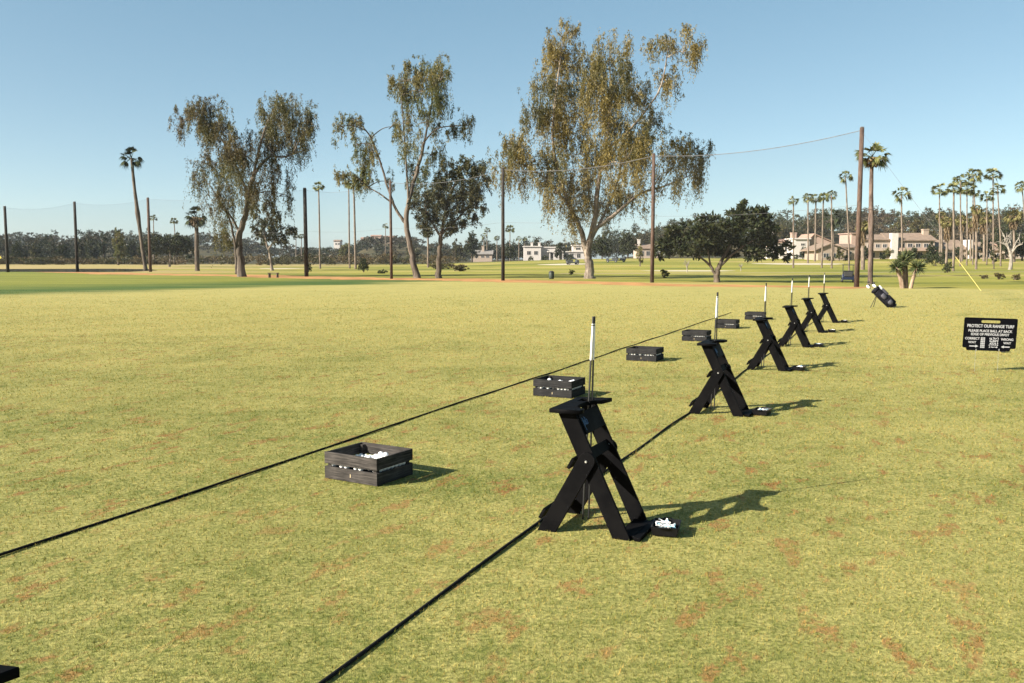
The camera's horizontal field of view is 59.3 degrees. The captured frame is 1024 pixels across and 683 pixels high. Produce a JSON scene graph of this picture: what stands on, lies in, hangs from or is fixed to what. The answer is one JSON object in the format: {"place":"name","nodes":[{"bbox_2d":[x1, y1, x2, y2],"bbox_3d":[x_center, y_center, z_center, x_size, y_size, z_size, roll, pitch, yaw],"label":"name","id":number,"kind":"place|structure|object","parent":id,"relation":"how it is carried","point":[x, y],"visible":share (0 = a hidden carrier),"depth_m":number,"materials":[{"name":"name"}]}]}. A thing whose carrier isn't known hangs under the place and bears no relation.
{"place":"outdoors","nodes":[
{"label":"outdoors","id":0,"kind":"place"},
{"bbox_2d":[0,269,154,271],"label":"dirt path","id":1,"kind":"structure","parent":0,"point":[70,270],"depth_m":125.28,"materials":[{"name":"brown soil"}]},
{"bbox_2d":[54,272,866,288],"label":"dirt path","id":2,"kind":"structure","parent":0,"point":[518,280],"depth_m":67.09,"materials":[{"name":"beige soil"}]},
{"bbox_2d":[0,231,1023,682],"bbox_3d":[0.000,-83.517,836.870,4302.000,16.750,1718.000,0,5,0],"label":"ground","id":3,"kind":"structure","parent":0,"point":[162,281],"depth_m":6.38,"materials":[{"name":"green plant"}]},
{"bbox_2d":[3,206,9,271],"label":"net pole","id":4,"kind":"object","parent":3,"relation":"on","point":[6,241],"visible":0.92,"depth_m":109.09,"materials":[{"name":"brown wood"}]},
{"bbox_2d":[0,665,19,682],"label":"bag stand","id":5,"kind":"object","parent":3,"relation":"on","point":[8,673],"visible":1,"depth_m":1.90,"materials":[{"name":"metal"}]},
{"bbox_2d":[9,241,28,257],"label":"tree","id":6,"kind":"object","parent":3,"relation":"on","point":[18,251],"visible":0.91,"depth_m":282.41,"materials":[{"name":"green plant"}]},
{"bbox_2d":[27,242,44,257],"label":"tree","id":7,"kind":"object","parent":3,"relation":"on","point":[35,251],"visible":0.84,"depth_m":297.96,"materials":[{"name":"green plant"}]},
{"bbox_2d":[52,244,70,257],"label":"tree","id":8,"kind":"object","parent":3,"relation":"on","point":[62,249],"visible":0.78,"depth_m":298.08,"materials":[{"name":"green plant"}]},
{"bbox_2d":[73,201,78,271],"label":"net pole","id":9,"kind":"object","parent":3,"relation":"on","point":[76,239],"visible":0.91,"depth_m":112.46,"materials":[{"name":"brown wood"}]},
{"bbox_2d":[74,237,86,257],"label":"tree","id":10,"kind":"object","parent":3,"relation":"on","point":[81,251],"visible":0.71,"depth_m":318.10,"materials":[{"name":"green plant"}]},
{"bbox_2d":[84,238,98,258],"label":"tree","id":11,"kind":"object","parent":3,"relation":"on","point":[92,245],"visible":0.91,"depth_m":307.59,"materials":[{"name":"green plant"}]},
{"bbox_2d":[96,231,107,257],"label":"tree","id":12,"kind":"object","parent":3,"relation":"on","point":[102,249],"visible":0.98,"depth_m":297.85,"materials":[{"name":"green plant"}]},
{"bbox_2d":[111,227,126,264],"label":"tree","id":13,"kind":"object","parent":3,"relation":"on","point":[120,249],"visible":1,"depth_m":238.29,"materials":[{"name":"green plant"}]},
{"bbox_2d":[125,240,140,256],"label":"tree","id":14,"kind":"object","parent":3,"relation":"on","point":[131,249],"visible":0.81,"depth_m":297.63,"materials":[{"name":"green plant"}]},
{"bbox_2d":[120,146,147,269],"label":"fan palm","id":15,"kind":"object","parent":3,"relation":"on","point":[136,162],"visible":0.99,"depth_m":124.62,"materials":[{"name":"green plant"}]},
{"bbox_2d":[146,197,151,271],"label":"net pole","id":16,"kind":"object","parent":3,"relation":"on","point":[149,239],"visible":0.93,"depth_m":112.45,"materials":[{"name":"brown wood"}]},
{"bbox_2d":[135,231,194,266],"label":"umbrella tree","id":17,"kind":"object","parent":3,"relation":"on","point":[175,246],"visible":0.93,"depth_m":183.82,"materials":[{"name":"green plant"}]},
{"bbox_2d":[184,206,207,270],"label":"fan palm","id":18,"kind":"object","parent":3,"relation":"on","point":[192,222],"visible":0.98,"depth_m":121.06,"materials":[{"name":"green plant"}]},
{"bbox_2d":[0,252,468,264],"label":"dry scrub","id":19,"kind":"object","parent":3,"relation":"on","point":[282,259],"visible":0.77,"depth_m":250.05,"materials":[{"name":"brown plant"}]},
{"bbox_2d":[167,90,319,276],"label":"weeping gum tree","id":20,"kind":"object","parent":3,"relation":"on","point":[234,149],"visible":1,"depth_m":79.98,"materials":[{"name":"green plant"}]},
{"bbox_2d":[249,200,297,270],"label":"gum tree","id":21,"kind":"object","parent":3,"relation":"on","point":[270,237],"visible":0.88,"depth_m":123.98,"materials":[{"name":"green plant"}]},
{"bbox_2d":[303,188,308,276],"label":"net pole","id":22,"kind":"object","parent":3,"relation":"on","point":[306,273],"visible":0.92,"depth_m":81.67,"materials":[{"name":"brown wood"}]},
{"bbox_2d":[313,181,324,268],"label":"fan palm","id":23,"kind":"object","parent":3,"relation":"on","point":[316,188],"visible":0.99,"depth_m":148.70,"materials":[{"name":"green plant"}]},
{"bbox_2d":[0,228,649,261],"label":"wood","id":24,"kind":"object","parent":3,"relation":"on","point":[366,242],"visible":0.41,"depth_m":488.94,"materials":[{"name":"green plant"}]},
{"bbox_2d":[337,242,351,262],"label":"tree","id":25,"kind":"object","parent":3,"relation":"on","point":[344,248],"visible":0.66,"depth_m":328.04,"materials":[{"name":"green plant"}]},
{"bbox_2d":[344,176,354,267],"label":"fan palm","id":26,"kind":"object","parent":3,"relation":"on","point":[349,224],"visible":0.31,"depth_m":153.76,"materials":[{"name":"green plant"}]},
{"bbox_2d":[344,177,360,268],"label":"fan palm","id":27,"kind":"object","parent":3,"relation":"on","point":[349,186],"visible":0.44,"depth_m":143.88,"materials":[{"name":"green plant"}]},
{"bbox_2d":[0,312,731,555],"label":"guide rope","id":28,"kind":"object","parent":3,"relation":"on","point":[104,521],"visible":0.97,"depth_m":6.65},
{"bbox_2d":[324,442,412,485],"bbox_3d":[-1.055,0.896,6.635,0.490,0.196,0.418,3,6,31],"label":"slatted crate","id":29,"kind":"object","parent":3,"relation":"on","point":[348,457],"visible":0.98,"depth_m":6.51,"materials":[{"name":"black wood"}]},
{"bbox_2d":[389,180,392,278],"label":"net pole","id":30,"kind":"object","parent":3,"relation":"on","point":[390,222],"visible":0.9,"depth_m":72.56,"materials":[{"name":"brown wood"}]},
{"bbox_2d":[331,51,475,277],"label":"weeping gum tree","id":31,"kind":"object","parent":3,"relation":"on","point":[435,80],"visible":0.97,"depth_m":74.95,"materials":[{"name":"green plant"}]},
{"bbox_2d":[406,154,493,277],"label":"bushy gum tree","id":32,"kind":"object","parent":3,"relation":"on","point":[443,203],"visible":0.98,"depth_m":74.26,"materials":[{"name":"green plant"}]},
{"bbox_2d":[448,239,465,262],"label":"tree","id":33,"kind":"object","parent":3,"relation":"on","point":[457,250],"visible":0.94,"depth_m":308.34,"materials":[{"name":"green plant"}]},
{"bbox_2d":[462,230,480,261],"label":"tree","id":34,"kind":"object","parent":3,"relation":"on","point":[471,243],"visible":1,"depth_m":298.18,"materials":[{"name":"green plant"}]},
{"bbox_2d":[473,246,493,261],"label":"house","id":35,"kind":"structure","parent":3,"relation":"on","point":[485,255],"depth_m":318.68,"materials":[{"name":"beige paint"}]},
{"bbox_2d":[501,167,504,280],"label":"net pole","id":36,"kind":"object","parent":3,"relation":"on","point":[502,230],"visible":0.93,"depth_m":66.52,"materials":[{"name":"brown wood"}]},
{"bbox_2d":[523,242,584,260],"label":"house","id":37,"kind":"structure","parent":3,"relation":"on","point":[538,252],"depth_m":319.45,"materials":[{"name":"white paint"}]},
{"bbox_2d":[533,375,584,397],"bbox_3d":[0.559,0.530,10.629,0.490,0.196,0.418,3,6,27],"label":"slatted crate","id":38,"kind":"object","parent":3,"relation":"on","point":[565,382],"visible":0.98,"depth_m":10.48,"materials":[{"name":"black wood"}]},
{"bbox_2d":[318,322,812,682],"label":"guide rope","id":39,"kind":"object","parent":3,"relation":"on","point":[374,643],"visible":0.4,"depth_m":4.30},
{"bbox_2d":[582,316,593,518],"bbox_3d":[0.467,0.472,5.541,0.013,1.253,0.013,4,2,38],"label":"alignment stick","id":40,"kind":"object","parent":3,"relation":"on","point":[592,328],"visible":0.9,"depth_m":5.53,"materials":[{"name":"white plastic"}]},
{"bbox_2d":[588,316,594,518],"bbox_3d":[0.491,0.471,5.548,0.013,1.253,0.017,2,2,23],"label":"alignment stick","id":41,"kind":"object","parent":3,"relation":"on","point":[591,405],"visible":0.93,"depth_m":5.54,"materials":[{"name":"white plastic"}]},
{"bbox_2d":[538,397,653,541],"bbox_3d":[0.531,0.741,5.389,0.624,0.740,0.535,2,6,24],"label":"bag stand","id":42,"kind":"object","parent":3,"relation":"on","point":[588,463],"visible":1,"depth_m":5.26,"materials":[{"name":"wood"}]},
{"bbox_2d":[479,16,715,278],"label":"weeping gum tree","id":43,"kind":"object","parent":3,"relation":"on","point":[639,146],"visible":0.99,"depth_m":71.96,"materials":[{"name":"green plant"}]},
{"bbox_2d":[591,234,613,258],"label":"tree","id":44,"kind":"object","parent":3,"relation":"on","point":[599,245],"visible":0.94,"depth_m":213.17,"materials":[{"name":"green plant"}]},
{"bbox_2d":[618,230,637,257],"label":"tree","id":45,"kind":"object","parent":3,"relation":"on","point":[624,248],"visible":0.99,"depth_m":247.19,"materials":[{"name":"green plant"}]},
{"bbox_2d":[626,346,663,361],"bbox_3d":[2.117,0.191,14.322,0.490,0.196,0.418,3,6,26],"label":"slatted crate","id":46,"kind":"object","parent":3,"relation":"on","point":[653,350],"visible":0.99,"depth_m":14.17,"materials":[{"name":"black wood"}]},
{"bbox_2d":[633,239,657,257],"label":"house","id":47,"kind":"structure","parent":3,"relation":"on","point":[646,249],"depth_m":298.70,"materials":[{"name":"beige paint"}]},
{"bbox_2d":[650,153,655,282],"bbox_3d":[9.531,-8.141,60.894,0.270,9.097,0.270,0,5,0],"label":"net pole","id":48,"kind":"object","parent":3,"relation":"on","point":[652,224],"visible":0.94,"depth_m":60.80,"materials":[{"name":"brown wood"}]},
{"bbox_2d":[651,517,680,536],"bbox_3d":[0.902,1.088,5.266,0.159,0.060,0.227,1,5,16],"label":"tee tray","id":49,"kind":"object","parent":3,"relation":"on","point":[662,531],"visible":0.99,"depth_m":5.19,"materials":[{"name":"black plastic"}]},
{"bbox_2d":[682,329,710,340],"bbox_3d":[3.640,-0.122,17.745,0.490,0.196,0.418,2,6,25],"label":"slatted crate","id":50,"kind":"object","parent":3,"relation":"on","point":[687,334],"visible":0.85,"depth_m":17.58,"materials":[{"name":"black wood"}]},
{"bbox_2d":[689,339,752,416],"bbox_3d":[2.212,0.372,9.415,0.623,0.740,0.534,2,6,24],"label":"bag stand","id":51,"kind":"object","parent":3,"relation":"on","point":[720,374],"visible":1,"depth_m":9.26,"materials":[{"name":"wood"}]},
{"bbox_2d":[650,199,795,281],"bbox_3d":[14.330,-6.659,61.455,9.483,6.205,6.463,0,5,0],"label":"spreading tree","id":52,"kind":"object","parent":3,"relation":"on","point":[705,243],"visible":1,"depth_m":60.94,"materials":[{"name":"green plant"}]},
{"bbox_2d":[716,319,739,328],"bbox_3d":[5.007,-0.415,20.938,0.490,0.196,0.418,2,6,25],"label":"slatted crate","id":53,"kind":"object","parent":3,"relation":"on","point":[722,322],"visible":0.86,"depth_m":20.76,"materials":[{"name":"black wood"}]},
{"bbox_2d":[745,311,764,319],"bbox_3d":[6.468,-0.687,23.909,0.490,0.196,0.418,2,6,25],"label":"slatted crate","id":54,"kind":"object","parent":3,"relation":"on","point":[750,315],"visible":0.75,"depth_m":23.75,"materials":[{"name":"black plastic"}]},
{"bbox_2d":[752,407,771,415],"bbox_3d":[2.579,0.720,9.283,0.159,0.060,0.227,3,6,32],"label":"tee tray","id":55,"kind":"object","parent":3,"relation":"on","point":[756,411],"visible":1,"depth_m":9.23,"materials":[{"name":"black plastic"}]},
{"bbox_2d":[746,317,791,370],"bbox_3d":[3.771,0.034,13.111,0.623,0.740,0.534,2,6,24],"label":"bag stand","id":56,"kind":"object","parent":3,"relation":"on","point":[768,341],"visible":0.99,"depth_m":12.94,"materials":[{"name":"wood"}]},
{"bbox_2d":[772,224,789,238],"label":"tree","id":57,"kind":"object","parent":3,"relation":"on","point":[780,235],"visible":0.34,"depth_m":325.81,"materials":[{"name":"green plant"}]},
{"bbox_2d":[787,196,798,267],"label":"fan palm","id":58,"kind":"object","parent":3,"relation":"on","point":[793,200],"visible":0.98,"depth_m":138.95,"materials":[{"name":"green plant"}]},
{"bbox_2d":[752,263,837,264],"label":"sand bunker","id":59,"kind":"object","parent":3,"relation":"on","point":[798,263],"visible":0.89,"depth_m":167.21},
{"bbox_2d":[777,305,813,347],"bbox_3d":[5.239,-0.284,16.573,0.623,0.740,0.534,2,6,24],"label":"bag stand","id":60,"kind":"object","parent":3,"relation":"on","point":[795,324],"visible":0.98,"depth_m":16.40,"materials":[{"name":"wood"}]},
{"bbox_2d":[802,193,813,262],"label":"fan palm","id":61,"kind":"object","parent":3,"relation":"on","point":[808,198],"visible":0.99,"depth_m":168.65,"materials":[{"name":"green plant"}]},
{"bbox_2d":[593,203,1023,253],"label":"hill wood","id":62,"kind":"object","parent":3,"relation":"on","point":[882,220],"visible":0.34,"depth_m":382.13,"materials":[{"name":"green plant"}]},
{"bbox_2d":[785,233,834,258],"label":"house","id":63,"kind":"structure","parent":3,"relation":"on","point":[800,242],"depth_m":214.83,"materials":[{"name":"white paint"}]},
{"bbox_2d":[801,298,827,332],"bbox_3d":[6.628,-0.582,19.828,0.624,0.740,0.534,2,6,24],"label":"bag stand","id":64,"kind":"object","parent":3,"relation":"on","point":[811,313],"visible":0.9,"depth_m":19.64,"materials":[{"name":"wood"}]},
{"bbox_2d":[813,194,821,260],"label":"fan palm","id":65,"kind":"object","parent":3,"relation":"on","point":[815,201],"visible":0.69,"depth_m":183.56,"materials":[{"name":"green plant"}]},
{"bbox_2d":[817,192,828,267],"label":"fan palm","id":66,"kind":"object","parent":3,"relation":"on","point":[823,198],"visible":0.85,"depth_m":138.89,"materials":[{"name":"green plant"}]},
{"bbox_2d":[800,243,854,259],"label":"house","id":67,"kind":"structure","parent":3,"relation":"on","point":[826,249],"depth_m":194.56,"materials":[{"name":"beige paint"}]},
{"bbox_2d":[818,293,840,322],"bbox_3d":[8.010,-0.857,22.828,0.624,0.740,0.534,2,6,24],"label":"bag stand","id":68,"kind":"object","parent":3,"relation":"on","point":[826,306],"visible":0.95,"depth_m":22.64,"materials":[{"name":"wood"}]},
{"bbox_2d":[825,190,836,267],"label":"fan palm","id":69,"kind":"object","parent":3,"relation":"on","point":[830,194],"visible":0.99,"depth_m":135.98,"materials":[{"name":"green plant"}]},
{"bbox_2d":[820,208,845,258],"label":"fan palm","id":70,"kind":"object","parent":3,"relation":"on","point":[839,221],"visible":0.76,"depth_m":187.75,"materials":[{"name":"green plant"}]},
{"bbox_2d":[838,170,853,270],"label":"fan palm","id":71,"kind":"object","parent":3,"relation":"on","point":[850,177],"visible":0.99,"depth_m":116.95,"materials":[{"name":"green plant"}]},
{"bbox_2d":[841,264,853,282],"bbox_3d":[23.080,-4.673,61.818,0.866,1.221,1.582,2,6,18],"label":"golf cart","id":72,"kind":"object","parent":3,"relation":"on","point":[847,275],"visible":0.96,"depth_m":61.17,"materials":[{"name":"blue paint"}]},
{"bbox_2d":[854,127,863,286],"bbox_3d":[19.768,-7.428,51.250,0.296,9.437,0.296,0,5,0],"label":"net pole","id":73,"kind":"object","parent":3,"relation":"on","point":[858,219],"visible":0.93,"depth_m":51.16,"materials":[{"name":"brown wood"}]},
{"bbox_2d":[691,130,859,215],"bbox_3d":[14.649,-8.580,55.998,14.086,7.666,0.037,5,7,43],"label":"range net","id":74,"kind":"object","parent":73,"relation":"attached to","point":[772,148],"visible":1,"depth_m":54.47,"materials":[{"name":"fabric"}]},
{"bbox_2d":[855,221,867,269],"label":"fan palm","id":75,"kind":"object","parent":3,"relation":"on","point":[864,228],"visible":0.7,"depth_m":127.11,"materials":[{"name":"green plant"}]},
{"bbox_2d":[838,233,890,258],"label":"house","id":76,"kind":"structure","parent":3,"relation":"on","point":[881,243],"depth_m":213.81,"materials":[{"name":"beige paint"}]},
{"bbox_2d":[854,141,890,283],"bbox_3d":[22.692,-8.062,57.002,2.446,9.255,2.399,0,5,0],"label":"fan palm","id":77,"kind":"object","parent":3,"relation":"on","point":[876,162],"visible":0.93,"depth_m":56.89,"materials":[{"name":"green plant"}]},
{"bbox_2d":[866,281,896,307],"bbox_3d":[12.254,-1.518,29.817,0.953,0.962,0.436,0,5,0],"label":"golf bag","id":78,"kind":"object","parent":3,"relation":"on","point":[879,292],"visible":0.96,"depth_m":29.73,"materials":[{"name":"fabric"}]},
{"bbox_2d":[891,187,912,252],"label":"fan palm","id":79,"kind":"object","parent":3,"relation":"on","point":[898,199],"visible":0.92,"depth_m":148.64,"materials":[{"name":"green plant"}]},
{"bbox_2d":[888,248,927,287],"bbox_3d":[21.530,-4.006,49.344,2.210,2.439,1.988,0,5,0],"label":"yucca clump","id":80,"kind":"object","parent":3,"relation":"on","point":[904,259],"visible":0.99,"depth_m":49.06,"materials":[{"name":"green plant"}]},
{"bbox_2d":[880,229,936,258],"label":"house","id":81,"kind":"structure","parent":3,"relation":"on","point":[922,240],"depth_m":213.76,"materials":[{"name":"beige paint"}]},
{"bbox_2d":[909,219,938,238],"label":"tree","id":82,"kind":"object","parent":3,"relation":"on","point":[915,223],"visible":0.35,"depth_m":326.91,"materials":[{"name":"green plant"}]},
{"bbox_2d":[921,252,944,265],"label":"bush","id":83,"kind":"object","parent":3,"relation":"on","point":[937,258],"visible":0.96,"depth_m":149.39,"materials":[{"name":"green plant"}]},
{"bbox_2d":[930,183,947,262],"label":"fan palm","id":84,"kind":"object","parent":3,"relation":"on","point":[943,193],"visible":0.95,"depth_m":168.29,"materials":[{"name":"green plant"}]},
{"bbox_2d":[935,211,946,258],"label":"fan palm","id":85,"kind":"object","parent":3,"relation":"on","point":[942,216],"visible":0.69,"depth_m":188.65,"materials":[{"name":"green plant"}]},
{"bbox_2d":[941,217,955,267],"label":"fan palm","id":86,"kind":"object","parent":3,"relation":"on","point":[948,228],"visible":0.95,"depth_m":129.98,"materials":[{"name":"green plant"}]},
{"bbox_2d":[934,240,965,258],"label":"house","id":87,"kind":"structure","parent":3,"relation":"on","point":[950,245],"depth_m":217.90,"materials":[{"name":"beige paint"}]},
{"bbox_2d":[945,182,962,270],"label":"fan palm","id":88,"kind":"object","parent":3,"relation":"on","point":[954,187],"visible":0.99,"depth_m":118.01,"materials":[{"name":"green plant"}]},
{"bbox_2d":[951,174,968,265],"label":"fan palm","id":89,"kind":"object","parent":3,"relation":"on","point":[957,180],"visible":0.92,"depth_m":148.59,"materials":[{"name":"green plant"}]},
{"bbox_2d":[955,215,969,260],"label":"fan palm","id":90,"kind":"object","parent":3,"relation":"on","point":[963,222],"visible":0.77,"depth_m":183.67,"materials":[{"name":"green plant"}]},
{"bbox_2d":[957,182,974,265],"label":"fan palm","id":91,"kind":"object","parent":3,"relation":"on","point":[966,191],"visible":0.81,"depth_m":153.63,"materials":[{"name":"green plant"}]},
{"bbox_2d":[965,218,972,260],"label":"fan palm","id":92,"kind":"object","parent":3,"relation":"on","point":[970,229],"visible":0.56,"depth_m":188.74,"materials":[{"name":"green plant"}]},
{"bbox_2d":[964,184,980,264],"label":"fan palm","id":93,"kind":"object","parent":3,"relation":"on","point":[976,194],"visible":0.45,"depth_m":158.77,"materials":[{"name":"green plant"}]},
{"bbox_2d":[965,168,982,205],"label":"fan palm","id":94,"kind":"object","parent":3,"relation":"on","point":[978,177],"visible":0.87,"depth_m":162.68,"materials":[{"name":"green plant"}]},
{"bbox_2d":[970,205,982,268],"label":"fan palm","id":95,"kind":"object","parent":3,"relation":"on","point":[976,212],"visible":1,"depth_m":128.91,"materials":[{"name":"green plant"}]},
{"bbox_2d":[963,240,999,258],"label":"house","id":96,"kind":"structure","parent":3,"relation":"on","point":[996,252],"depth_m":216.97,"materials":[{"name":"beige paint"}]},
{"bbox_2d":[978,212,991,260],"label":"fan palm","id":97,"kind":"object","parent":3,"relation":"on","point":[982,221],"visible":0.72,"depth_m":183.41,"materials":[{"name":"green plant"}]},
{"bbox_2d":[978,191,994,264],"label":"fan palm","id":98,"kind":"object","parent":3,"relation":"on","point":[981,198],"visible":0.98,"depth_m":158.75,"materials":[{"name":"green plant"}]},
{"bbox_2d":[962,317,1017,370],"bbox_3d":[6.801,0.052,12.818,0.763,0.796,0.024,0,5,1],"label":"range sign","id":99,"kind":"object","parent":3,"relation":"on","point":[978,334],"visible":1,"depth_m":12.80,"materials":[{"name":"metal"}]},
{"bbox_2d":[983,167,1002,263],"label":"fan palm","id":100,"kind":"object","parent":3,"relation":"on","point":[990,177],"visible":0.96,"depth_m":163.34,"materials":[{"name":"green plant"}]},
{"bbox_2d":[990,182,1005,265],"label":"fan palm","id":101,"kind":"object","parent":3,"relation":"on","point":[997,192],"visible":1,"depth_m":148.67,"materials":[{"name":"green plant"}]},
{"bbox_2d":[990,226,1021,259],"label":"tree","id":102,"kind":"object","parent":3,"relation":"on","point":[1004,247],"visible":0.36,"depth_m":203.40,"materials":[{"name":"green plant"}]},
{"bbox_2d":[998,228,1022,269],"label":"dead tree","id":103,"kind":"object","parent":3,"relation":"on","point":[1010,251],"visible":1,"depth_m":127.33,"materials":[{"name":"brown wood"}]},
{"bbox_2d":[1003,209,1023,261],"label":"fan palm","id":104,"kind":"object","parent":3,"relation":"on","point":[1014,220],"visible":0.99,"depth_m":178.25,"materials":[{"name":"green plant"}]},
{"bbox_2d":[1009,233,1023,260],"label":"tree","id":105,"kind":"object","parent":3,"relation":"on","point":[1020,250],"visible":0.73,"depth_m":188.66,"materials":[{"name":"green plant"}]},
{"bbox_2d":[0,0,1023,259],"label":"sky","id":106,"kind":"structure","parent":0,"point":[939,84],"materials":[{"name":"blue"}]},
{"bbox_2d":[561,272,878,273],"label":"cart path","id":107,"kind":"structure","parent":0,"point":[776,272],"depth_m":106.58,"materials":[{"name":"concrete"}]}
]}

